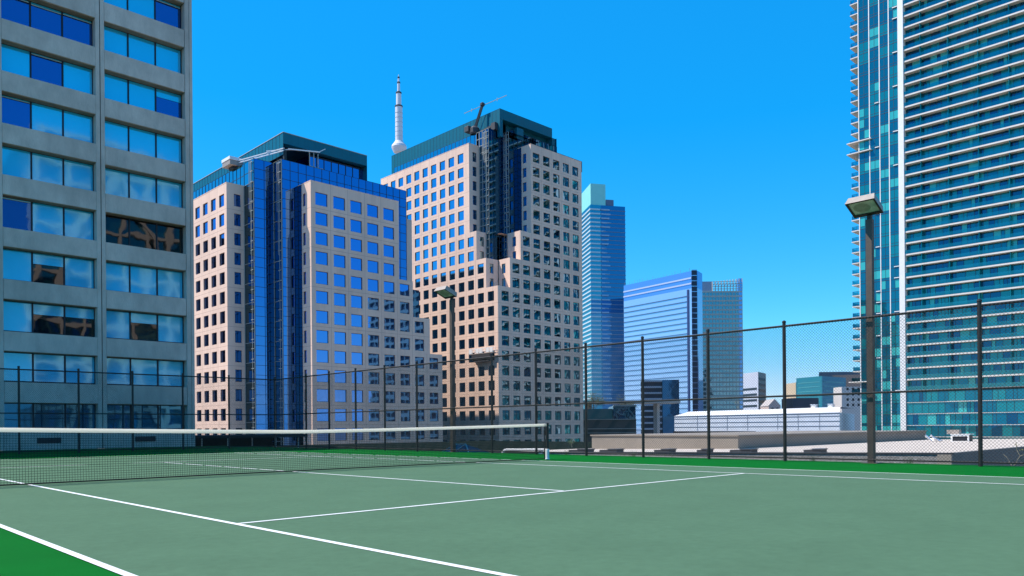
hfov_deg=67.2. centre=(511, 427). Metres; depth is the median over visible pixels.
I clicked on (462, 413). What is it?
window
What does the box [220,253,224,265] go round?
window
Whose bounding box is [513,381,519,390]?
window
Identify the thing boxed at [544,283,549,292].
window
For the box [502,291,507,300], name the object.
window
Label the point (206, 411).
window
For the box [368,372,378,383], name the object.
window
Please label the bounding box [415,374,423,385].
window
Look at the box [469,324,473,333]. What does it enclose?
window
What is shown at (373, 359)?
window
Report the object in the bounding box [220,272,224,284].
window
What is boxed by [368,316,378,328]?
window
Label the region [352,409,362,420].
window
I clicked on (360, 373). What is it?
window
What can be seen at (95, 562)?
court lines
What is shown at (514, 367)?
window
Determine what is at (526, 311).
window
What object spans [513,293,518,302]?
window
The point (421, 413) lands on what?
window
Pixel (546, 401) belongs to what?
window
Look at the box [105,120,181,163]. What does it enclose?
window
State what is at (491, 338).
window
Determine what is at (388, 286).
window
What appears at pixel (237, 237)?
small windows
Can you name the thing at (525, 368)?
window
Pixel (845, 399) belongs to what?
hotel block
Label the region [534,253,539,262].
window
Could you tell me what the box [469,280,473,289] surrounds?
window
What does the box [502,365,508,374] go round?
window
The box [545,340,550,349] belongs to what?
window
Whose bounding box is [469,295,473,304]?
window
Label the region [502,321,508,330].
window
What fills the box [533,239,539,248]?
window
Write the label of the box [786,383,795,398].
apartment block
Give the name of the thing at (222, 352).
window
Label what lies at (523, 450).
roof pipe
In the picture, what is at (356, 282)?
window
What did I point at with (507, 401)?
window
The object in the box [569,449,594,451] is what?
roof vent
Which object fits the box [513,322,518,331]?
window
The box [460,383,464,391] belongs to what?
window
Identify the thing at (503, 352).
window
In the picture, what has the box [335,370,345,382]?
window
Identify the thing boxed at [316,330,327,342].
window
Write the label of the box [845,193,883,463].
floodlight
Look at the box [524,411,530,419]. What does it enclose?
window
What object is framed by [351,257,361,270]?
window
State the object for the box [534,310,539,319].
window
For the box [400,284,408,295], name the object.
window
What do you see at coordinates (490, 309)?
window
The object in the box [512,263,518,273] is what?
window
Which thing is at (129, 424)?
window
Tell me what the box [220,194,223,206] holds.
window
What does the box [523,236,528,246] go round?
window
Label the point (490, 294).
window
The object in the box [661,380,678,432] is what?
glass block
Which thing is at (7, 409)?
window
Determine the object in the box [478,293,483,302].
window
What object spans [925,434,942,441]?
duct bundle
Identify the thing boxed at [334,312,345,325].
window
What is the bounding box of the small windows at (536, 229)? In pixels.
[473,153,579,441]
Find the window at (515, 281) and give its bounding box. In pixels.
[513,278,518,287]
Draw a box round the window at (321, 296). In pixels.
[316,290,327,303]
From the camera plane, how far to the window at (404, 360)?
154.81 m
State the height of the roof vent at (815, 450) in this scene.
0.293 m
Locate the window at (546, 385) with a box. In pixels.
[545,383,550,391]
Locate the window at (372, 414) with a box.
[369,409,378,420]
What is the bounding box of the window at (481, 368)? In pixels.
[479,367,484,375]
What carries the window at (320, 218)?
in the pink office tower at (302, 267)
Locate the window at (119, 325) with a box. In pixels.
[106,310,183,342]
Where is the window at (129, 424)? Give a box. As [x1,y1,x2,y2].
[107,405,181,428]
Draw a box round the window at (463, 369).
[460,368,464,377]
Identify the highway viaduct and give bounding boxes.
[583,401,679,433]
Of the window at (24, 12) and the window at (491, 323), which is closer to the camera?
the window at (24, 12)
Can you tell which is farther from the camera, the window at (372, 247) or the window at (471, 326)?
the window at (471, 326)
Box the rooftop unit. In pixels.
[947,430,972,441]
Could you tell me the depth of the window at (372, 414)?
149.43 m
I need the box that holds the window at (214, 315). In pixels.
[212,313,216,325]
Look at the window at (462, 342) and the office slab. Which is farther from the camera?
the office slab
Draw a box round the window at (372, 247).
[367,241,377,254]
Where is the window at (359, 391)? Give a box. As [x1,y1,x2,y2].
[352,390,362,402]
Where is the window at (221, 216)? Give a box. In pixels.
[220,214,223,226]
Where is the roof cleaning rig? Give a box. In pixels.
[222,148,324,170]
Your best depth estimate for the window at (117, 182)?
44.04 m
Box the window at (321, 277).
[316,271,327,284]
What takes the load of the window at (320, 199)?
in the pink office tower at (302, 267)
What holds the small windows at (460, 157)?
in the pink office tower at (509, 193)
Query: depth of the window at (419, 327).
157.32 m
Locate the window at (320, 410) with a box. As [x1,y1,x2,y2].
[317,409,327,420]
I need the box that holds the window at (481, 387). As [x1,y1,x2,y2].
[479,381,484,390]
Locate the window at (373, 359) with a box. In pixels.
[368,353,378,365]
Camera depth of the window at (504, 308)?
186.01 m
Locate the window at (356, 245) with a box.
[351,238,361,251]
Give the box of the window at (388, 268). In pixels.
[384,263,393,275]
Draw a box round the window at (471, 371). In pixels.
[469,367,473,376]
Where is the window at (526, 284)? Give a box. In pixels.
[523,280,529,289]
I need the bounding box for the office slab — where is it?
[623,268,702,433]
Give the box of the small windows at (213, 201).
[196,194,306,440]
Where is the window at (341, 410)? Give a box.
[335,409,345,420]
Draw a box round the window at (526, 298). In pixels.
[523,294,529,304]
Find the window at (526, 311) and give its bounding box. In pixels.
[524,309,529,318]
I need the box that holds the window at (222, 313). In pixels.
[221,311,224,323]
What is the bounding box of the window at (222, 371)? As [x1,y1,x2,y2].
[221,370,225,381]
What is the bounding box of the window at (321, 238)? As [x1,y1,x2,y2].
[316,232,326,245]
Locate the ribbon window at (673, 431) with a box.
[673,431,754,432]
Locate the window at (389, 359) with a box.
[385,355,394,366]
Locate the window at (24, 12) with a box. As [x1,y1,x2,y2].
[1,0,92,45]
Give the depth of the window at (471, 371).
191.35 m
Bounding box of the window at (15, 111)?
[2,94,92,142]
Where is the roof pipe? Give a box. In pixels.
[503,449,543,453]
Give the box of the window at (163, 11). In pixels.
[104,0,180,28]
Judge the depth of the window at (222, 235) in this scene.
142.90 m
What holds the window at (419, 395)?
in the pink office tower at (302, 267)
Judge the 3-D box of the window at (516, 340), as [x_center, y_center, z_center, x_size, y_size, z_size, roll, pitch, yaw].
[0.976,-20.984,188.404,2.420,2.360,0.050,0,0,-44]
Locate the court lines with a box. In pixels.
[0,452,1023,575]
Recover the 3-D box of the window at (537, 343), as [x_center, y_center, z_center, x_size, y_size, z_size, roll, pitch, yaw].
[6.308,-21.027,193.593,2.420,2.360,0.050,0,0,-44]
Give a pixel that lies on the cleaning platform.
(479, 351)
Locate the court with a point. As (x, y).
(765, 522)
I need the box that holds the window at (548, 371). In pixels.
[545,368,550,377]
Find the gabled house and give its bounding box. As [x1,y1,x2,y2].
[760,399,780,408]
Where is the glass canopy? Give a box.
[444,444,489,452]
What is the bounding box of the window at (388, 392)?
[386,391,394,402]
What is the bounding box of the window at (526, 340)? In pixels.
[524,338,529,347]
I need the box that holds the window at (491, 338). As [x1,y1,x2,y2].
[489,336,493,345]
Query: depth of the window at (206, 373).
148.08 m
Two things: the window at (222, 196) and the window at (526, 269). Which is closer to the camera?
the window at (222, 196)
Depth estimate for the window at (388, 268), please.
152.15 m
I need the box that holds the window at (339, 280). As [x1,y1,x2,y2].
[334,274,344,286]
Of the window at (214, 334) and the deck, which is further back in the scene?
the window at (214, 334)
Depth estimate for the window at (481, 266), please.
188.66 m
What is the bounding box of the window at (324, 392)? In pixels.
[317,389,327,401]
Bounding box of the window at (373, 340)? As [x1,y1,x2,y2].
[368,335,378,346]
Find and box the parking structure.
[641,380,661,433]
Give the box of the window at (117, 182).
[105,168,181,207]
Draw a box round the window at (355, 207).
[350,200,360,213]
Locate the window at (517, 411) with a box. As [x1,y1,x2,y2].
[514,410,519,419]
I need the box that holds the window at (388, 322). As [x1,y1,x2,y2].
[384,318,393,330]
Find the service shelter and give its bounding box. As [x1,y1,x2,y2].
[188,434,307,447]
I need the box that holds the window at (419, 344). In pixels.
[415,339,423,350]
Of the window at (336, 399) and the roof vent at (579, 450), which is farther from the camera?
the window at (336, 399)
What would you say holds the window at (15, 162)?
in the concrete tower at (96, 202)
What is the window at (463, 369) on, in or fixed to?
in the pink office tower at (509, 193)
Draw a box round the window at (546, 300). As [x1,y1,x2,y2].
[544,298,549,307]
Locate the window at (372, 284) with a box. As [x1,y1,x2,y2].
[368,279,377,291]
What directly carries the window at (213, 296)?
in the pink office tower at (302, 267)
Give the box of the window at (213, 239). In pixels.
[212,237,215,249]
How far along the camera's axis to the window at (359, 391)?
147.07 m
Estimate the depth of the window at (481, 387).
188.59 m
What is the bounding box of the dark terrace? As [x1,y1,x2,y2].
[273,441,591,451]
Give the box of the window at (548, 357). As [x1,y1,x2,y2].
[545,354,550,363]
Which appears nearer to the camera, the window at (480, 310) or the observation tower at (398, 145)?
the window at (480, 310)
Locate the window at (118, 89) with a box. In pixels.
[104,73,181,118]
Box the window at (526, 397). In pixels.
[524,396,530,404]
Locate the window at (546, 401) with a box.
[545,397,550,405]
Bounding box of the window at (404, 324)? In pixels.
[400,320,408,331]
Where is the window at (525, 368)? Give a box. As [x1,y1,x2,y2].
[524,367,529,376]
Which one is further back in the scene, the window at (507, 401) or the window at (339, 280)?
the window at (507, 401)
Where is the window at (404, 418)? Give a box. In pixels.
[401,410,409,420]
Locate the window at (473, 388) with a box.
[469,382,474,391]
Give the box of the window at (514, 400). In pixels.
[513,396,519,404]
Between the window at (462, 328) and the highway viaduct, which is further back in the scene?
the highway viaduct
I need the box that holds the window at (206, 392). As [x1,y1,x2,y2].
[205,391,208,402]
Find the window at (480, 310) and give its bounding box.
[478,308,483,317]
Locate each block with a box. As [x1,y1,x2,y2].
[583,405,636,441]
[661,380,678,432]
[743,372,765,409]
[782,398,818,413]
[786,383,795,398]
[796,376,845,407]
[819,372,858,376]
[833,374,859,386]
[833,387,860,430]
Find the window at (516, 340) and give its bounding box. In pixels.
[513,337,519,346]
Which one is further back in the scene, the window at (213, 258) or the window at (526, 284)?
the window at (526, 284)
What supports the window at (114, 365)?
in the concrete tower at (96, 202)
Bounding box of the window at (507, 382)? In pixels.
[502,380,508,389]
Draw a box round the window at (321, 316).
[316,310,327,323]
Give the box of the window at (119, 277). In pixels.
[106,262,182,297]
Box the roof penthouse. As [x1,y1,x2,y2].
[590,430,926,448]
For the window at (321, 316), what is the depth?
141.78 m
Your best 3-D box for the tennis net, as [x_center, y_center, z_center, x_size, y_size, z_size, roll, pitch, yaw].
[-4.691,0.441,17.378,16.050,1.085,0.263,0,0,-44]
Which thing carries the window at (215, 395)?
in the pink office tower at (302, 267)
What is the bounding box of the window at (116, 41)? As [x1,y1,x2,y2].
[104,25,180,72]
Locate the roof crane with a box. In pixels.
[464,95,506,134]
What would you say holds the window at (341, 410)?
in the pink office tower at (302, 267)
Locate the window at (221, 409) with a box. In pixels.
[221,409,225,420]
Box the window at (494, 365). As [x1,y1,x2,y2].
[489,365,494,375]
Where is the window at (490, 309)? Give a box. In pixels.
[488,306,493,315]
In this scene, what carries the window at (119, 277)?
in the concrete tower at (96, 202)
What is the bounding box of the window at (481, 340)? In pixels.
[479,337,483,346]
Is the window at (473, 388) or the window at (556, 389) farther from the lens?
the window at (556, 389)
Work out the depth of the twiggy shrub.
17.80 m
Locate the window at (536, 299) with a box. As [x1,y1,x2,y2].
[534,296,539,305]
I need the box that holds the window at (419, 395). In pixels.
[415,392,423,403]
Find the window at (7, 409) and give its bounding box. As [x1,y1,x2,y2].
[4,403,95,428]
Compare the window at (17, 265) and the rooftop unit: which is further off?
the rooftop unit
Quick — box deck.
[0,446,1023,575]
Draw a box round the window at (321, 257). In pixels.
[316,251,327,264]
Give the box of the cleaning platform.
[469,131,495,362]
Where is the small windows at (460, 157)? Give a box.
[385,154,526,441]
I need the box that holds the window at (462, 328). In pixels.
[459,325,464,334]
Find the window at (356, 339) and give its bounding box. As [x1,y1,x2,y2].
[351,333,361,345]
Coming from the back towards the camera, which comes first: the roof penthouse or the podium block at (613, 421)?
the podium block at (613, 421)
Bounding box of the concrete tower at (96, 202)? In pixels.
[0,0,194,450]
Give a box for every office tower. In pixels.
[193,132,442,445]
[381,108,583,441]
[702,278,742,410]
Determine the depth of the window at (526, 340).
191.16 m
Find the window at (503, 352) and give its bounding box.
[502,350,508,360]
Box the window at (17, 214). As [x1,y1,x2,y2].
[3,197,93,239]
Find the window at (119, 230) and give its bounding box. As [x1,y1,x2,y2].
[106,215,182,253]
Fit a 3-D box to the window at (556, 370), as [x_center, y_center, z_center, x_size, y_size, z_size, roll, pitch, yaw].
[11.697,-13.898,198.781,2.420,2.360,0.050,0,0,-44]
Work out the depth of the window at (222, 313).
142.93 m
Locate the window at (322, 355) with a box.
[316,350,327,362]
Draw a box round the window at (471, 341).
[469,338,473,347]
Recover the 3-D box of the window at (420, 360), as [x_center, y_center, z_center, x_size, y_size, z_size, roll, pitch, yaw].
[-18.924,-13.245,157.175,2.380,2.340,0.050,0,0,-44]
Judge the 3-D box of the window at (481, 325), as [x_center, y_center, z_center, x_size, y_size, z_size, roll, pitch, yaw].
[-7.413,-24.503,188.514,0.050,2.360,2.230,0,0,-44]
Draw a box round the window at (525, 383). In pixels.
[524,381,530,390]
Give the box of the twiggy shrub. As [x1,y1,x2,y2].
[1004,443,1023,465]
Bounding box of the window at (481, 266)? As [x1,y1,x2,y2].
[478,263,483,273]
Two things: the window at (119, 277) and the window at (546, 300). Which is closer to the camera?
the window at (119, 277)
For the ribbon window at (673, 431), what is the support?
in the white shed
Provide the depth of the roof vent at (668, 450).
43.53 m
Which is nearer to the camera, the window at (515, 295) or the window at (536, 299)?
the window at (515, 295)
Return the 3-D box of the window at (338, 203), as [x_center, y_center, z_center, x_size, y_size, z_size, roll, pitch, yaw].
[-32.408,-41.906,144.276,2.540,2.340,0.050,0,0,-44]
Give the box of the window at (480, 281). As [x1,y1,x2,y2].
[478,278,483,288]
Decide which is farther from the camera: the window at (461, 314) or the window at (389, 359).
the window at (461, 314)
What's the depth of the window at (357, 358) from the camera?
146.96 m
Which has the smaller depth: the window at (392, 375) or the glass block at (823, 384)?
the window at (392, 375)
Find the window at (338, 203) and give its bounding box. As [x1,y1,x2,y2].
[333,196,344,210]
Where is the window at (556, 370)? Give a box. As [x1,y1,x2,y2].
[555,369,560,377]
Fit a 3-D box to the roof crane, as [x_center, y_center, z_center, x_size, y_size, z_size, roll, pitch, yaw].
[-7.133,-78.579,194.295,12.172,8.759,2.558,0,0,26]
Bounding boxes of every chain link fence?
[0,366,274,453]
[273,299,1023,465]
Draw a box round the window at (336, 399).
[335,390,345,401]
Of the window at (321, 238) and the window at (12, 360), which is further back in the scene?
the window at (321, 238)
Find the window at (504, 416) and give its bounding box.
[502,410,508,419]
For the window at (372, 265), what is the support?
in the pink office tower at (302, 267)
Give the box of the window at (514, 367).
[513,366,519,375]
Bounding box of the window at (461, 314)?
[459,311,464,320]
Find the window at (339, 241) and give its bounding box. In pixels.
[334,235,344,248]
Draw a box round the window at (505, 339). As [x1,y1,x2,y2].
[502,336,508,345]
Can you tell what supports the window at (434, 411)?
in the pink office tower at (302, 267)
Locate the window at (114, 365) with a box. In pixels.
[107,358,183,386]
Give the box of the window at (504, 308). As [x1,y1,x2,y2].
[502,306,507,315]
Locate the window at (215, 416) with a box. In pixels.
[213,409,216,420]
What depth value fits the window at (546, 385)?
196.18 m
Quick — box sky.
[192,0,859,408]
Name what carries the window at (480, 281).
in the pink office tower at (509, 193)
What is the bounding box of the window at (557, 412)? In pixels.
[555,411,560,419]
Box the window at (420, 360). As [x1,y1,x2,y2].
[415,357,423,368]
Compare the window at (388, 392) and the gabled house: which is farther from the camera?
the gabled house
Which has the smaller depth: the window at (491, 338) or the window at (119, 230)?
the window at (119, 230)
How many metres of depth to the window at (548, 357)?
196.51 m
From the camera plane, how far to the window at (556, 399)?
198.78 m
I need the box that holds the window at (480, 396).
[479,396,484,405]
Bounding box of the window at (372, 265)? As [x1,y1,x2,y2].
[368,260,377,272]
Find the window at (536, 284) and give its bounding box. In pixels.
[534,282,539,291]
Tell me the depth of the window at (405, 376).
154.81 m
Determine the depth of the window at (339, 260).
144.33 m
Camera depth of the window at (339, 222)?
144.40 m
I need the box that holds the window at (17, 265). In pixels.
[3,248,94,288]
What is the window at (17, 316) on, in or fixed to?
in the concrete tower at (96, 202)
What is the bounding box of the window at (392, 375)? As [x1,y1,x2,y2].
[386,373,394,384]
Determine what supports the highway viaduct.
on the ground
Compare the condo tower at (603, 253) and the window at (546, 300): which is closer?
the window at (546, 300)
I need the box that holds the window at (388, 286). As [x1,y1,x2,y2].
[384,281,393,293]
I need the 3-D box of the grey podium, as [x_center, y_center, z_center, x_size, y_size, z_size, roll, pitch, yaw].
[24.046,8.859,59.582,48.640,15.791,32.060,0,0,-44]
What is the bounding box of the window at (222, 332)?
[221,331,224,342]
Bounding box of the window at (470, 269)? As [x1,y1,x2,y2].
[468,266,473,275]
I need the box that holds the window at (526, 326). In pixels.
[524,323,529,332]
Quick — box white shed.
[673,407,854,432]
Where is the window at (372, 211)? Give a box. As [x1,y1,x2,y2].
[367,204,377,217]
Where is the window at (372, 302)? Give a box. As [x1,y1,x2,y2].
[368,297,378,310]
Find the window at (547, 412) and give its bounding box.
[545,411,550,419]
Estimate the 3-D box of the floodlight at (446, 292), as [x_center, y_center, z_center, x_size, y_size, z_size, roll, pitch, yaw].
[-2.520,-2.286,30.454,0.838,6.504,0.700,0,0,-44]
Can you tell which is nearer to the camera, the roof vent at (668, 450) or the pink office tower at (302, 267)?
the roof vent at (668, 450)
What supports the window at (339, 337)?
in the pink office tower at (302, 267)
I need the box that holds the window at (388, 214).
[383,208,393,221]
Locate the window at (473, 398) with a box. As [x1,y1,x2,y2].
[469,396,474,405]
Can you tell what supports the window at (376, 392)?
in the pink office tower at (302, 267)
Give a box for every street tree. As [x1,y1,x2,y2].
[583,392,604,408]
[615,395,636,407]
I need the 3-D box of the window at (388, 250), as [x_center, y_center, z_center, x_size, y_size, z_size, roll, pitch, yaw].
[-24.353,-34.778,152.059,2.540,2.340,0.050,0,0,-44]
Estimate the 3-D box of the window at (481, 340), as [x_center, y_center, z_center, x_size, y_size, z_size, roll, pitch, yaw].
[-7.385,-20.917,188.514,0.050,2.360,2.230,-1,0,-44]
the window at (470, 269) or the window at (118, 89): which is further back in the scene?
the window at (470, 269)
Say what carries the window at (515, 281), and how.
in the pink office tower at (509, 193)
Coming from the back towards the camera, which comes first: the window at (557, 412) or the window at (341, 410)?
the window at (557, 412)
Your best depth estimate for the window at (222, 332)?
142.93 m
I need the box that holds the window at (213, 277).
[212,275,215,287]
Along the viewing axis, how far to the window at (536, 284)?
193.80 m
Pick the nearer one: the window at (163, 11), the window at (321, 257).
the window at (163, 11)
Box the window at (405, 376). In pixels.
[401,374,409,385]
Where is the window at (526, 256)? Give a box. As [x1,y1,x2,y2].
[523,251,529,260]
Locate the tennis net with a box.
[0,423,549,485]
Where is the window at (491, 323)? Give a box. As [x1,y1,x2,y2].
[488,321,493,330]
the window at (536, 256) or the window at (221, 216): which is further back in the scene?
the window at (536, 256)
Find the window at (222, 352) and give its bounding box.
[221,350,224,362]
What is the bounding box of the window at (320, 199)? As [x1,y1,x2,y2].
[315,192,326,206]
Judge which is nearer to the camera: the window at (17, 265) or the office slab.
the window at (17, 265)
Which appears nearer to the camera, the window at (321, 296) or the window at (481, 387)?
the window at (321, 296)
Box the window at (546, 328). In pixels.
[544,326,550,335]
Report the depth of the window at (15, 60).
40.70 m
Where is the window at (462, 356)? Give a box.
[460,354,464,363]
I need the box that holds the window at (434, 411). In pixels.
[430,410,437,420]
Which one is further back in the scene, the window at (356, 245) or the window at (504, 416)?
the window at (504, 416)
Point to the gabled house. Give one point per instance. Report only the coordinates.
(769, 404)
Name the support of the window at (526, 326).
in the pink office tower at (509, 193)
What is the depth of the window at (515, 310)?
188.38 m
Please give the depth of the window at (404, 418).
154.73 m
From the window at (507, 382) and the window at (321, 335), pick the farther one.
the window at (507, 382)
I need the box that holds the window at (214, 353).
[213,352,216,363]
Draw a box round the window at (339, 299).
[334,293,345,306]
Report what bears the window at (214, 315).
in the pink office tower at (302, 267)
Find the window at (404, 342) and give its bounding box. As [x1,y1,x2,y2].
[400,338,408,349]
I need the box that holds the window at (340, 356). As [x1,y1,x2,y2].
[335,351,345,363]
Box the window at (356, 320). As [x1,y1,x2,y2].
[351,314,361,326]
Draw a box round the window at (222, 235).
[220,233,223,245]
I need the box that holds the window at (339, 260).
[334,254,344,267]
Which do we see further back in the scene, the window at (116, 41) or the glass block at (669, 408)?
the glass block at (669, 408)
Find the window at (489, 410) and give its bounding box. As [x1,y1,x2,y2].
[489,410,494,419]
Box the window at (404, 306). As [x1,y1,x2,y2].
[400,302,408,313]
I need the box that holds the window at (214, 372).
[213,371,216,382]
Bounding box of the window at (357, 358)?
[352,352,362,364]
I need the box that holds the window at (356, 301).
[351,295,361,308]
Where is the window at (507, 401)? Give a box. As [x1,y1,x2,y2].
[502,395,508,404]
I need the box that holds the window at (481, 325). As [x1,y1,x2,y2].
[479,322,483,331]
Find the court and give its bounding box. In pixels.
[0,452,1023,575]
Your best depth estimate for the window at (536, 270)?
193.70 m
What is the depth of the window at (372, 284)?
149.46 m
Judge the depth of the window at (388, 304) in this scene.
152.15 m
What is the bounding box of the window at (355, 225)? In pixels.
[350,219,361,232]
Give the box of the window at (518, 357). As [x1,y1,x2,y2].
[513,351,519,360]
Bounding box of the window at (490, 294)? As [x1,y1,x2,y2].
[488,291,493,300]
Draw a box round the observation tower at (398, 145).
[392,74,406,153]
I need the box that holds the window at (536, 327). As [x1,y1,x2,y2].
[534,325,539,334]
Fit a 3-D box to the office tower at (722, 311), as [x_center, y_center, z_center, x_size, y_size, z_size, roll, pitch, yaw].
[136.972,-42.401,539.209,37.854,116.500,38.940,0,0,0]
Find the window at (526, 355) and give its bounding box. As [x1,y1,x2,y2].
[524,352,529,361]
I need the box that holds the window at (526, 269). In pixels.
[523,265,529,275]
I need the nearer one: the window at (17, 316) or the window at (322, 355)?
the window at (17, 316)
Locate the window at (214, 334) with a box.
[213,333,216,344]
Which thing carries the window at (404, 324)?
in the pink office tower at (302, 267)
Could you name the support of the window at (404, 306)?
in the pink office tower at (302, 267)
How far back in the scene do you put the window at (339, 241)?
144.37 m
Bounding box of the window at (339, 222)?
[333,215,344,229]
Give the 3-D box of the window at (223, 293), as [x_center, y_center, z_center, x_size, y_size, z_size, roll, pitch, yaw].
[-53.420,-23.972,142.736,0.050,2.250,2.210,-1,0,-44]
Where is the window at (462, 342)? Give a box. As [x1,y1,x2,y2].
[460,340,464,348]
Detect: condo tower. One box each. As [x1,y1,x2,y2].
[582,183,625,408]
[847,0,1023,439]
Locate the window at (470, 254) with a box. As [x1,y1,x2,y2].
[468,251,473,261]
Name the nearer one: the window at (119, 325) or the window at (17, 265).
the window at (17, 265)
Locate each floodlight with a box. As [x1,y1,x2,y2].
[434,285,456,451]
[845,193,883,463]
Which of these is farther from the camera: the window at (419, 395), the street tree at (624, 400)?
the street tree at (624, 400)
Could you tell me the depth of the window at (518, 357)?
188.52 m
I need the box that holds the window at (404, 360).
[400,356,409,367]
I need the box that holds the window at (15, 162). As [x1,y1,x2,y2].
[2,146,93,190]
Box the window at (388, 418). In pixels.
[386,411,394,420]
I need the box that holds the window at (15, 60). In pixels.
[1,43,92,94]
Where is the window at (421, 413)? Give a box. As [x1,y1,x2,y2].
[415,410,423,420]
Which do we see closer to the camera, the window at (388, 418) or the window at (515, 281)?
the window at (388, 418)
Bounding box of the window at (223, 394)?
[221,389,225,401]
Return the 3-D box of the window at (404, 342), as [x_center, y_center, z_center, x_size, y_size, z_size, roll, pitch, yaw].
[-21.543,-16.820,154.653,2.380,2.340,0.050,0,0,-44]
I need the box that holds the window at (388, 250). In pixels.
[384,245,393,257]
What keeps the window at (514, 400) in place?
in the pink office tower at (509, 193)
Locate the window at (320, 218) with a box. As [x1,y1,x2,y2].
[315,212,326,225]
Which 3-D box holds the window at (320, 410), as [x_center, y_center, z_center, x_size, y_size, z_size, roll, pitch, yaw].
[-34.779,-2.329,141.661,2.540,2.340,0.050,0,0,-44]
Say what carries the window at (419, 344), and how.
in the pink office tower at (302, 267)
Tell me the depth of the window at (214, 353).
145.71 m
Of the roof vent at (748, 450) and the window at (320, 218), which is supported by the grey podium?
the roof vent at (748, 450)
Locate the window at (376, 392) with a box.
[369,391,378,402]
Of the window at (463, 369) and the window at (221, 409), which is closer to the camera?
the window at (221, 409)
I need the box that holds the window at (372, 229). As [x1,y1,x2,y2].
[367,223,377,236]
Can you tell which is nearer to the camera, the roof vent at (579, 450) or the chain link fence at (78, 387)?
the chain link fence at (78, 387)
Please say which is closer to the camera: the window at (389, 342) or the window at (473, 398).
the window at (389, 342)
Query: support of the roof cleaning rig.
on the pink office tower at (302, 267)
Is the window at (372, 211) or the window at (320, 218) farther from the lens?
the window at (372, 211)
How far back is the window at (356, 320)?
146.86 m
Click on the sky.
(721, 129)
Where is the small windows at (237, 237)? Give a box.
[234,194,437,440]
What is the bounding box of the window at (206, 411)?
[205,410,208,420]
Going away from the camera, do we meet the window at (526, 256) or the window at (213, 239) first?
the window at (213, 239)
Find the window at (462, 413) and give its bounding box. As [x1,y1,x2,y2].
[460,411,465,420]
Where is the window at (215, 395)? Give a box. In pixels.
[213,390,216,401]
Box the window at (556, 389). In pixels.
[555,383,560,391]
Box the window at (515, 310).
[513,307,518,316]
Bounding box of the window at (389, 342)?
[384,336,394,348]
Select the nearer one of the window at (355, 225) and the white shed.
the window at (355, 225)
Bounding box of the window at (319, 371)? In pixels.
[317,369,327,381]
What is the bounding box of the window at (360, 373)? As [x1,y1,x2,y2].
[352,372,362,383]
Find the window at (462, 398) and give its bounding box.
[460,397,464,405]
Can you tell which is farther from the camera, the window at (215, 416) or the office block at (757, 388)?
the office block at (757, 388)
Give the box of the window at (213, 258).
[212,256,215,268]
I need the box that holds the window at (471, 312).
[469,309,473,318]
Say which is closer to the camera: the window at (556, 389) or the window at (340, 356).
the window at (340, 356)
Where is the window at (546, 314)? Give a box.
[544,312,549,321]
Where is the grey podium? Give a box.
[494,439,1023,465]
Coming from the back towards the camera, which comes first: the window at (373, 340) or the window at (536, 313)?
the window at (536, 313)
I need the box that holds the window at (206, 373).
[205,372,208,383]
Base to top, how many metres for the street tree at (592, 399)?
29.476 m
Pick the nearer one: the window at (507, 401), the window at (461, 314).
the window at (507, 401)
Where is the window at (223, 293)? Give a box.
[221,292,224,303]
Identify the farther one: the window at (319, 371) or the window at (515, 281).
the window at (515, 281)
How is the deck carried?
on the ground
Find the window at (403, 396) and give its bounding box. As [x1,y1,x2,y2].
[401,392,409,403]
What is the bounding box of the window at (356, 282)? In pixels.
[351,276,361,289]
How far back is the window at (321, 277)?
141.68 m
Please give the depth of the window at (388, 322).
152.00 m
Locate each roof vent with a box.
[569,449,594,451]
[599,449,624,451]
[654,448,676,451]
[697,448,713,451]
[730,448,758,451]
[803,448,827,451]
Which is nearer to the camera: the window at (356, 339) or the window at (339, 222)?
the window at (339, 222)
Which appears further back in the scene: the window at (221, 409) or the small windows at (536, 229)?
the small windows at (536, 229)
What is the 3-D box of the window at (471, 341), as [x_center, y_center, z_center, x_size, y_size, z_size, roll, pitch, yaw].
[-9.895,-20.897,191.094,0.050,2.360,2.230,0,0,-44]
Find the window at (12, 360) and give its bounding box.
[4,352,94,383]
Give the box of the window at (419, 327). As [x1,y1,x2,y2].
[415,321,423,332]
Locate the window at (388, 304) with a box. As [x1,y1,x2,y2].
[384,300,393,311]
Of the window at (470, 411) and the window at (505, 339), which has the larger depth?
the window at (470, 411)
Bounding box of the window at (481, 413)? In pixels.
[479,411,484,419]
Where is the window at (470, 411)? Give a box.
[470,411,474,420]
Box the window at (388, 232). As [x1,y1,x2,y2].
[383,226,393,239]
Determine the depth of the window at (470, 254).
191.23 m
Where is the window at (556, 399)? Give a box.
[555,397,560,405]
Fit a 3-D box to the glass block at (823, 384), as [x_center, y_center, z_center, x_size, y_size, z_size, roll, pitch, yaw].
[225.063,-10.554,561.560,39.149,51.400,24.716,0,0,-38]
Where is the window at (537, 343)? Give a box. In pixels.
[534,339,540,348]
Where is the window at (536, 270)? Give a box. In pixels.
[534,267,539,277]
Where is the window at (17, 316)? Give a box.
[3,300,94,336]
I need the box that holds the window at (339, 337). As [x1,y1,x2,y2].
[334,332,345,344]
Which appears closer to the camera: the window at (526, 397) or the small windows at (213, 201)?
the small windows at (213, 201)
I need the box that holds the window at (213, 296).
[212,294,216,306]

